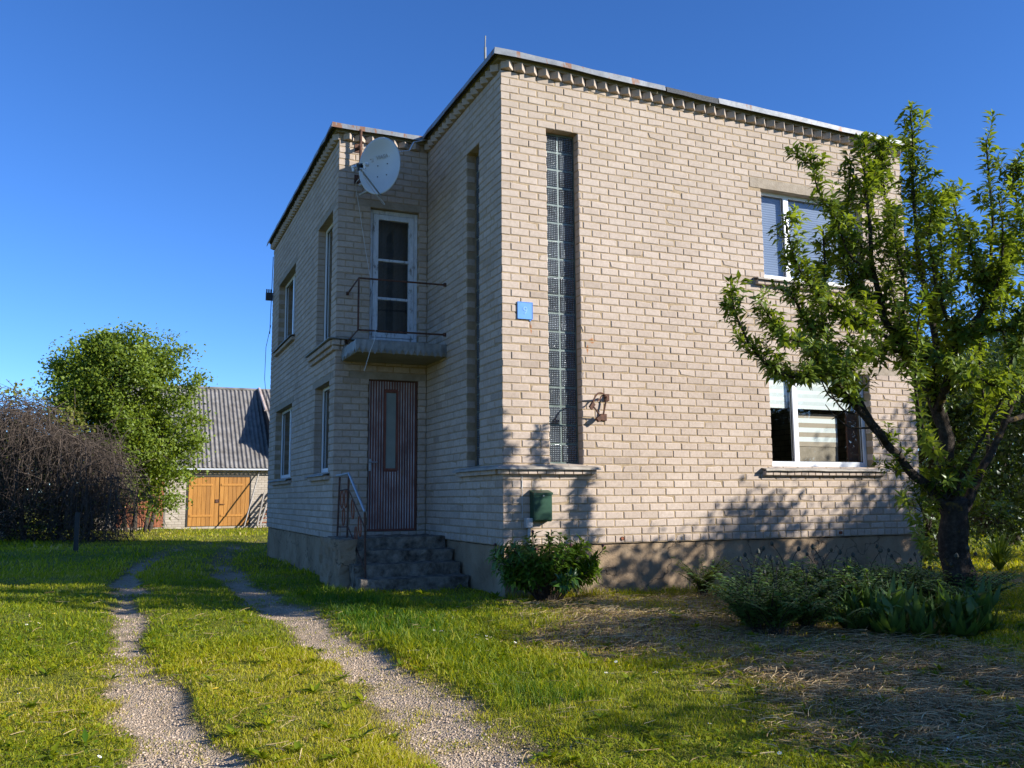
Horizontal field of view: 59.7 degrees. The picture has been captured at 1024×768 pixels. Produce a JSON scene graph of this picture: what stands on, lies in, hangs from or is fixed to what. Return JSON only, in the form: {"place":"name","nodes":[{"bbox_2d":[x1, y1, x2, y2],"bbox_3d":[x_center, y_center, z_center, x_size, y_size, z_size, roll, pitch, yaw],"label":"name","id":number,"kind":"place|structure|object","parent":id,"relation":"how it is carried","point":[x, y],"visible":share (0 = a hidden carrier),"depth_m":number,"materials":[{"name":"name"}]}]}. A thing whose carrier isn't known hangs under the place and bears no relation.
{"place":"outdoors","nodes":[
{"label":"outdoors","id":0,"kind":"place"},
{"bbox_2d":[102,579,541,767],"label":"gravel","id":1,"kind":"structure","parent":0,"point":[229,753],"depth_m":5.80,"materials":[{"name":"grey gravel"}]},
{"bbox_2d":[0,508,1023,767],"bbox_3d":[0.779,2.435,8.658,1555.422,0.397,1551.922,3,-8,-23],"label":"lawn ground","id":2,"kind":"structure","parent":0,"point":[186,712],"depth_m":6.35,"materials":[{"name":"green plant"}]},
{"bbox_2d":[0,462,17,536],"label":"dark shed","id":3,"kind":"structure","parent":2,"relation":"on","point":[6,505],"depth_m":29.66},
{"bbox_2d":[0,474,73,540],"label":"dark bush","id":4,"kind":"object","parent":2,"relation":"on","point":[17,518],"visible":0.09,"depth_m":27.19,"materials":[{"name":"grey plant"}]},
{"bbox_2d":[73,512,79,551],"bbox_3d":[-9.972,3.453,20.443,0.100,1.020,0.100,3,-8,-23],"label":"wooden post","id":5,"kind":"object","parent":2,"relation":"on","point":[76,531],"visible":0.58,"depth_m":20.41,"materials":[{"name":"grey wood"}]},
{"bbox_2d":[22,469,134,539],"bbox_3d":[-13.064,3.659,27.315,2.937,2.859,2.376,-1,-7,7],"label":"dark bush","id":6,"kind":"object","parent":2,"relation":"on","point":[68,519],"visible":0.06,"depth_m":26.89,"materials":[{"name":"grey plant"}]},
{"bbox_2d":[0,379,192,543],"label":"bare shrub","id":7,"kind":"object","parent":2,"relation":"on","point":[87,467],"visible":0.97,"depth_m":25.54,"materials":[{"name":"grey plant"}]},
{"bbox_2d":[29,317,217,532],"bbox_3d":[-13.149,1.598,30.113,5.672,7.061,7.246,3,-8,-23],"label":"lilac tree","id":8,"kind":"object","parent":2,"relation":"on","point":[104,370],"visible":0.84,"depth_m":28.54,"materials":[{"name":"green plant"}]},
{"bbox_2d":[97,385,269,529],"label":"garage","id":9,"kind":"structure","parent":2,"relation":"on","point":[221,496],"depth_m":37.65,"materials":[{"name":"brick"}]},
{"bbox_2d":[137,482,163,527],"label":"wall","id":10,"kind":"structure","parent":9,"relation":"in","point":[158,524],"depth_m":36.00,"materials":[{"name":"orange brick"}]},
{"bbox_2d":[187,477,218,525],"bbox_3d":[-12.727,4.853,36.827,1.186,1.998,0.065,3,-8,-23],"label":"garage door","id":11,"kind":"structure","parent":9,"relation":"in","point":[207,497],"depth_m":36.82,"materials":[{"name":"brown wood"}]},
{"bbox_2d":[218,477,249,525],"bbox_3d":[-11.606,4.907,37.302,1.186,1.998,0.065,3,-8,-23],"label":"garage door","id":12,"kind":"structure","parent":9,"relation":"in","point":[240,485],"depth_m":37.29,"materials":[{"name":"brown wood"}]},
{"bbox_2d":[244,470,259,526],"bbox_3d":[-10.766,4.718,36.977,0.054,2.330,1.491,-1,-7,6],"label":"leaning pole","id":13,"kind":"object","parent":2,"relation":"on","point":[251,498],"visible":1,"depth_m":36.94,"materials":[{"name":"grey wood"}]},
{"bbox_2d":[256,493,266,525],"bbox_3d":[-9.742,5.063,37.563,2.070,1.804,0.972,3,-8,-23],"label":"slatted rack","id":14,"kind":"object","parent":2,"relation":"on","point":[263,514],"visible":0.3,"depth_m":37.06,"materials":[{"name":"grey wood"}]},
{"bbox_2d":[319,533,468,591],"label":"entrance steps","id":15,"kind":"structure","parent":2,"relation":"on","point":[425,561],"depth_m":11.97,"materials":[{"name":"concrete"}]},
{"bbox_2d":[336,472,365,578],"bbox_3d":[-2.228,1.932,12.300,0.057,1.434,1.580,3,-8,-25],"label":"stair handrail","id":16,"kind":"object","parent":15,"relation":"on","point":[346,492],"visible":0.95,"depth_m":12.34,"materials":[{"name":"metal"}]},
{"bbox_2d":[0,423,995,508],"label":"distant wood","id":17,"kind":"object","parent":2,"relation":"on","point":[67,462],"depth_m":89.89,"materials":[{"name":"green plant"}]},
{"bbox_2d":[0,521,1023,767],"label":"grass","id":18,"kind":"structure","parent":2,"relation":"on","point":[444,643],"depth_m":7.12,"materials":[{"name":"green plant"}]},
{"bbox_2d":[0,559,1023,767],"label":"hay","id":19,"kind":"object","parent":2,"relation":"on","point":[944,735],"visible":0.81,"depth_m":6.45},
{"bbox_2d":[0,578,1023,767],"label":"weeds","id":20,"kind":"object","parent":2,"relation":"on","point":[86,737],"visible":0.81,"depth_m":5.89,"materials":[{"name":"green plant"}]},
{"bbox_2d":[486,530,607,601],"bbox_3d":[0.409,2.123,10.474,1.491,0.823,0.879,3,-8,-23],"label":"peony shrub","id":21,"kind":"object","parent":2,"relation":"on","point":[528,568],"visible":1,"depth_m":10.32,"materials":[{"name":"green plant"}]},
{"bbox_2d":[264,36,922,597],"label":"brick house","id":22,"kind":"structure","parent":2,"relation":"on","point":[614,228],"depth_m":12.49,"materials":[{"name":"brick"}]},
{"bbox_2d":[267,396,293,485],"bbox_3d":[-4.501,1.176,17.688,0.314,1.627,2.408,3,-8,-23],"label":"window","id":23,"kind":"structure","parent":22,"relation":"in","point":[285,408],"depth_m":18.13,"materials":[{"name":"white plastic"}]},
{"bbox_2d":[271,255,297,356],"bbox_3d":[-4.509,-1.505,18.008,0.315,1.626,2.413,3,-8,-23],"label":"window","id":24,"kind":"structure","parent":22,"relation":"in","point":[288,279],"depth_m":18.36,"materials":[{"name":"white plastic"}]},
{"bbox_2d":[305,372,332,481],"bbox_3d":[-2.978,0.714,14.150,0.315,1.628,1.606,3,-8,-23],"label":"window","id":25,"kind":"structure","parent":22,"relation":"in","point":[323,384],"depth_m":14.64,"materials":[{"name":"white plastic"}]},
{"bbox_2d":[316,200,336,339],"bbox_3d":[-2.942,-1.680,14.473,0.207,2.197,1.615,3,-8,-23],"label":"window","id":26,"kind":"structure","parent":22,"relation":"in","point":[326,224],"depth_m":14.97,"materials":[{"name":"white plastic"}]},
{"bbox_2d":[350,371,425,530],"bbox_3d":[-1.923,1.028,13.626,1.206,2.397,0.206,3,-8,-23],"label":"entrance door","id":27,"kind":"structure","parent":22,"relation":"in","point":[392,444],"depth_m":13.64,"materials":[{"name":"red paint"}]},
{"bbox_2d":[356,198,420,341],"bbox_3d":[-1.990,-1.690,14.041,1.048,2.296,0.370,3,-8,-23],"label":"balcony door","id":28,"kind":"structure","parent":22,"relation":"in","point":[393,233],"depth_m":14.15,"materials":[{"name":"white paint"}]},
{"bbox_2d":[351,129,426,195],"bbox_3d":[-1.809,-3.383,13.431,1.151,1.289,1.398,1,-7,-8],"label":"satellite dish","id":29,"kind":"object","parent":22,"relation":"attached to","point":[379,164],"visible":0.99,"depth_m":13.24,"materials":[{"name":"metal"}]},
{"bbox_2d":[356,169,384,370],"bbox_3d":[-2.092,-1.687,13.118,0.407,3.150,1.127,1,-7,-14],"label":"antenna cable","id":30,"kind":"object","parent":29,"relation":"hanging from","point":[365,248],"visible":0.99,"depth_m":13.15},
{"bbox_2d":[476,154,479,465],"bbox_3d":[-0.370,-1.079,12.218,0.092,4.408,0.468,3,-8,-23],"label":"glass block window","id":31,"kind":"structure","parent":22,"relation":"in","point":[477,157],"depth_m":12.34,"materials":[{"name":"grey glass"}]},
{"bbox_2d":[517,301,532,320],"bbox_3d":[0.164,-0.918,11.290,0.210,0.240,0.022,3,-8,-23],"label":"house number sign","id":32,"kind":"object","parent":22,"relation":"attached to","point":[524,310],"visible":1,"depth_m":11.28,"materials":[{"name":"blue metal"}]},
{"bbox_2d":[521,474,532,546],"bbox_3d":[0.189,1.815,10.904,0.115,1.420,0.083,3,-8,-23],"label":"junction box","id":33,"kind":"object","parent":22,"relation":"attached to","point":[528,523],"visible":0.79,"depth_m":10.90,"materials":[{"name":"grey plastic"}]},
{"bbox_2d":[529,490,552,521],"bbox_3d":[0.360,1.498,10.986,0.261,0.386,0.138,3,-8,-23],"label":"mailbox","id":34,"kind":"object","parent":22,"relation":"attached to","point":[540,505],"visible":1,"depth_m":10.94,"materials":[{"name":"green metal"}]},
{"bbox_2d":[535,496,550,518],"bbox_3d":[0.381,1.510,10.936,0.215,0.270,0.002,3,-8,-23],"label":"door panel","id":35,"kind":"structure","parent":34,"relation":"in","point":[542,504],"depth_m":10.93,"materials":[{"name":"green metal"}]},
{"bbox_2d":[546,133,577,463],"bbox_3d":[0.609,-1.149,11.716,0.468,4.408,0.092,3,-8,-23],"label":"glass block window","id":36,"kind":"structure","parent":22,"relation":"in","point":[563,436],"depth_m":11.68,"materials":[{"name":"grey glass"}]},
{"bbox_2d":[589,392,608,421],"bbox_3d":[1.116,0.298,11.441,0.435,0.378,0.119,7,-10,-44],"label":"wall bracket","id":37,"kind":"object","parent":22,"relation":"attached to","point":[601,417],"depth_m":11.43,"materials":[{"name":"metal"}]},
{"bbox_2d":[749,177,874,296],"bbox_3d":[4.496,-2.166,13.376,2.298,1.607,0.317,3,-8,-23],"label":"window","id":38,"kind":"structure","parent":22,"relation":"in","point":[787,193],"depth_m":13.32,"materials":[{"name":"white plastic"}]},
{"bbox_2d":[757,360,898,475],"bbox_3d":[4.660,0.539,13.176,2.679,1.626,0.467,3,-8,-23],"label":"window","id":39,"kind":"structure","parent":22,"relation":"in","point":[814,438],"depth_m":13.24,"materials":[{"name":"white plastic"}]},
{"bbox_2d":[672,554,736,595],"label":"fern clump","id":40,"kind":"object","parent":2,"relation":"on","point":[698,582],"visible":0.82,"depth_m":10.71,"materials":[{"name":"green plant"}]},
{"bbox_2d":[686,548,812,609],"bbox_3d":[2.289,1.934,8.489,1.109,0.715,1.132,3,-8,-23],"label":"poppy plant","id":41,"kind":"object","parent":2,"relation":"on","point":[788,583],"visible":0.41,"depth_m":8.42,"materials":[{"name":"green plant"}]},
{"bbox_2d":[701,546,807,589],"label":"poppy plant","id":42,"kind":"object","parent":2,"relation":"on","point":[780,572],"visible":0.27,"depth_m":9.37,"materials":[{"name":"green plant"}]},
{"bbox_2d":[710,573,800,632],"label":"poppy plant","id":43,"kind":"object","parent":2,"relation":"on","point":[746,615],"visible":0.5,"depth_m":8.11,"materials":[{"name":"green plant"}]},
{"bbox_2d":[723,555,798,583],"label":"poppy plant","id":44,"kind":"object","parent":2,"relation":"on","point":[765,556],"visible":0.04,"depth_m":10.07,"materials":[{"name":"green plant"}]},
{"bbox_2d":[727,567,808,611],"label":"poppy plant","id":45,"kind":"object","parent":2,"relation":"on","point":[764,571],"visible":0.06,"depth_m":8.43,"materials":[{"name":"green plant"}]},
{"bbox_2d":[710,555,834,635],"bbox_3d":[2.348,1.893,8.029,1.142,0.721,1.119,-7,-10,41],"label":"poppy plant","id":46,"kind":"object","parent":2,"relation":"on","point":[782,620],"visible":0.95,"depth_m":7.92,"materials":[{"name":"green plant"}]},
{"bbox_2d":[735,541,836,596],"bbox_3d":[2.920,2.038,9.566,1.102,0.710,1.124,-2,-7,11],"label":"poppy plant","id":47,"kind":"object","parent":2,"relation":"on","point":[772,544],"visible":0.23,"depth_m":9.57,"materials":[{"name":"green plant"}]},
{"bbox_2d":[756,565,852,630],"bbox_3d":[2.686,1.964,8.214,0.952,0.601,0.932,-7,-10,41],"label":"poppy plant","id":48,"kind":"object","parent":2,"relation":"on","point":[804,620],"visible":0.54,"depth_m":8.13,"materials":[{"name":"green plant"}]},
{"bbox_2d":[783,547,857,601],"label":"poppy plant","id":49,"kind":"object","parent":2,"relation":"on","point":[807,554],"visible":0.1,"depth_m":9.75,"materials":[{"name":"green plant"}]},
{"bbox_2d":[766,544,889,611],"bbox_3d":[3.166,1.973,9.016,1.113,0.717,1.136,-1,-7,4],"label":"poppy plant","id":50,"kind":"object","parent":2,"relation":"on","point":[813,581],"visible":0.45,"depth_m":8.91,"materials":[{"name":"green plant"}]},
{"bbox_2d":[812,556,888,585],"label":"poppy plant","id":51,"kind":"object","parent":2,"relation":"on","point":[843,562],"visible":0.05,"depth_m":9.60,"materials":[{"name":"green plant"}]},
{"bbox_2d":[830,581,876,629],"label":"broadleaf plant","id":52,"kind":"object","parent":2,"relation":"on","point":[856,601],"visible":0.79,"depth_m":8.17,"materials":[{"name":"green plant"}]},
{"bbox_2d":[797,596,909,630],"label":"drooping fern","id":53,"kind":"object","parent":2,"relation":"on","point":[832,615],"visible":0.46,"depth_m":8.08,"materials":[{"name":"green plant"}]},
{"bbox_2d":[835,554,886,606],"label":"broadleaf plant","id":54,"kind":"object","parent":2,"relation":"on","point":[860,574],"visible":0.07,"depth_m":9.28,"materials":[{"name":"green plant"}]},
{"bbox_2d":[812,547,917,600],"bbox_3d":[3.530,1.965,8.839,1.096,0.692,1.074,4,-8,-30],"label":"poppy plant","id":55,"kind":"object","parent":2,"relation":"on","point":[861,586],"visible":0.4,"depth_m":8.68,"materials":[{"name":"green plant"}]},
{"bbox_2d":[718,100,1023,614],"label":"apple tree","id":56,"kind":"object","parent":2,"relation":"on","point":[919,356],"visible":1,"depth_m":8.78,"materials":[{"name":"green plant"}]},
{"bbox_2d":[860,573,887,614],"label":"broadleaf plant","id":57,"kind":"object","parent":2,"relation":"on","point":[874,587],"visible":0.04,"depth_m":8.69,"materials":[{"name":"green plant"}]},
{"bbox_2d":[833,544,931,590],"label":"poppy plant","id":58,"kind":"object","parent":2,"relation":"on","point":[873,568],"visible":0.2,"depth_m":9.99,"materials":[{"name":"green plant"}]},
{"bbox_2d":[860,573,913,635],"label":"broadleaf plant","id":59,"kind":"object","parent":2,"relation":"on","point":[893,623],"visible":0.93,"depth_m":7.93,"materials":[{"name":"green plant"}]},
{"bbox_2d":[862,554,942,594],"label":"poppy plant","id":60,"kind":"object","parent":2,"relation":"on","point":[888,576],"visible":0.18,"depth_m":9.64,"materials":[{"name":"green plant"}]},
{"bbox_2d":[899,577,916,616],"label":"broadleaf plant","id":61,"kind":"object","parent":2,"relation":"on","point":[905,591],"visible":0.03,"depth_m":8.57,"materials":[{"name":"green plant"}]},
{"bbox_2d":[876,552,941,595],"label":"poppy plant","id":62,"kind":"object","parent":2,"relation":"on","point":[893,571],"visible":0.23,"depth_m":9.68,"materials":[{"name":"green plant"}]},
{"bbox_2d":[890,556,942,582],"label":"poppy plant","id":63,"kind":"object","parent":2,"relation":"on","point":[933,568],"visible":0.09,"depth_m":10.23,"materials":[{"name":"green plant"}]},
{"bbox_2d":[902,586,951,635],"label":"broadleaf plant","id":64,"kind":"object","parent":2,"relation":"on","point":[918,608],"visible":0.87,"depth_m":7.87,"materials":[{"name":"green plant"}]},
{"bbox_2d":[917,501,940,566],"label":"young shrub","id":65,"kind":"object","parent":2,"relation":"on","point":[931,528],"visible":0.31,"depth_m":14.87,"materials":[{"name":"green plant"}]},
{"bbox_2d":[918,584,956,628],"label":"broadleaf plant","id":66,"kind":"object","parent":2,"relation":"on","point":[940,608],"visible":0.2,"depth_m":8.10,"materials":[{"name":"green plant"}]},
{"bbox_2d":[902,562,977,602],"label":"poppy plant","id":67,"kind":"object","parent":2,"relation":"on","point":[924,593],"visible":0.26,"depth_m":8.92,"materials":[{"name":"green plant"}]},
{"bbox_2d":[913,552,995,587],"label":"poppy plant","id":68,"kind":"object","parent":2,"relation":"on","point":[942,573],"visible":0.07,"depth_m":9.46,"materials":[{"name":"green plant"}]},
{"bbox_2d":[935,580,987,636],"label":"broadleaf plant","id":69,"kind":"object","parent":2,"relation":"on","point":[957,607],"visible":0.98,"depth_m":7.84,"materials":[{"name":"green plant"}]},
{"bbox_2d":[916,552,1007,586],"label":"poppy plant","id":70,"kind":"object","parent":2,"relation":"on","point":[975,553],"visible":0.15,"depth_m":9.08,"materials":[{"name":"green plant"}]},
{"bbox_2d":[902,545,1023,600],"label":"poppy plant","id":71,"kind":"object","parent":2,"relation":"on","point":[1001,581],"visible":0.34,"depth_m":8.63,"materials":[{"name":"green plant"}]},
{"bbox_2d":[912,301,1023,533],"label":"garden tree","id":72,"kind":"object","parent":2,"relation":"on","point":[992,342],"visible":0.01,"depth_m":26.73,"materials":[{"name":"green plant"}]},
{"bbox_2d":[915,350,1022,550],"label":"garden tree","id":73,"kind":"object","parent":2,"relation":"on","point":[967,422],"visible":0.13,"depth_m":18.39,"materials":[{"name":"green plant"}]},
{"bbox_2d":[923,335,1023,545],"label":"garden tree","id":74,"kind":"object","parent":2,"relation":"on","point":[1016,429],"visible":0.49,"depth_m":17.52,"materials":[{"name":"green plant"}]},
{"bbox_2d":[928,311,1023,545],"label":"garden tree","id":75,"kind":"object","parent":2,"relation":"on","point":[1006,470],"visible":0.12,"depth_m":20.86,"materials":[{"name":"green plant"}]},
{"bbox_2d":[951,573,1005,631],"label":"broadleaf plant","id":76,"kind":"object","parent":2,"relation":"on","point":[989,599],"visible":0.51,"depth_m":8.08,"materials":[{"name":"green plant"}]},
{"bbox_2d":[961,483,1023,550],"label":"young shrub","id":77,"kind":"object","parent":2,"relation":"on","point":[984,524],"visible":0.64,"depth_m":16.64,"materials":[{"name":"green plant"}]},
{"bbox_2d":[971,528,1023,571],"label":"day lily","id":78,"kind":"object","parent":2,"relation":"on","point":[999,556],"visible":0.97,"depth_m":13.77,"materials":[{"name":"green plant"}]},
{"bbox_2d":[1012,535,1023,555],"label":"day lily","id":79,"kind":"object","parent":2,"relation":"on","point":[1022,549],"visible":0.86,"depth_m":15.52,"materials":[{"name":"green plant"}]},
{"bbox_2d":[0,0,1023,489],"label":"sky","id":80,"kind":"structure","parent":0,"point":[153,152],"materials":[{"name":"blue"}]}
]}

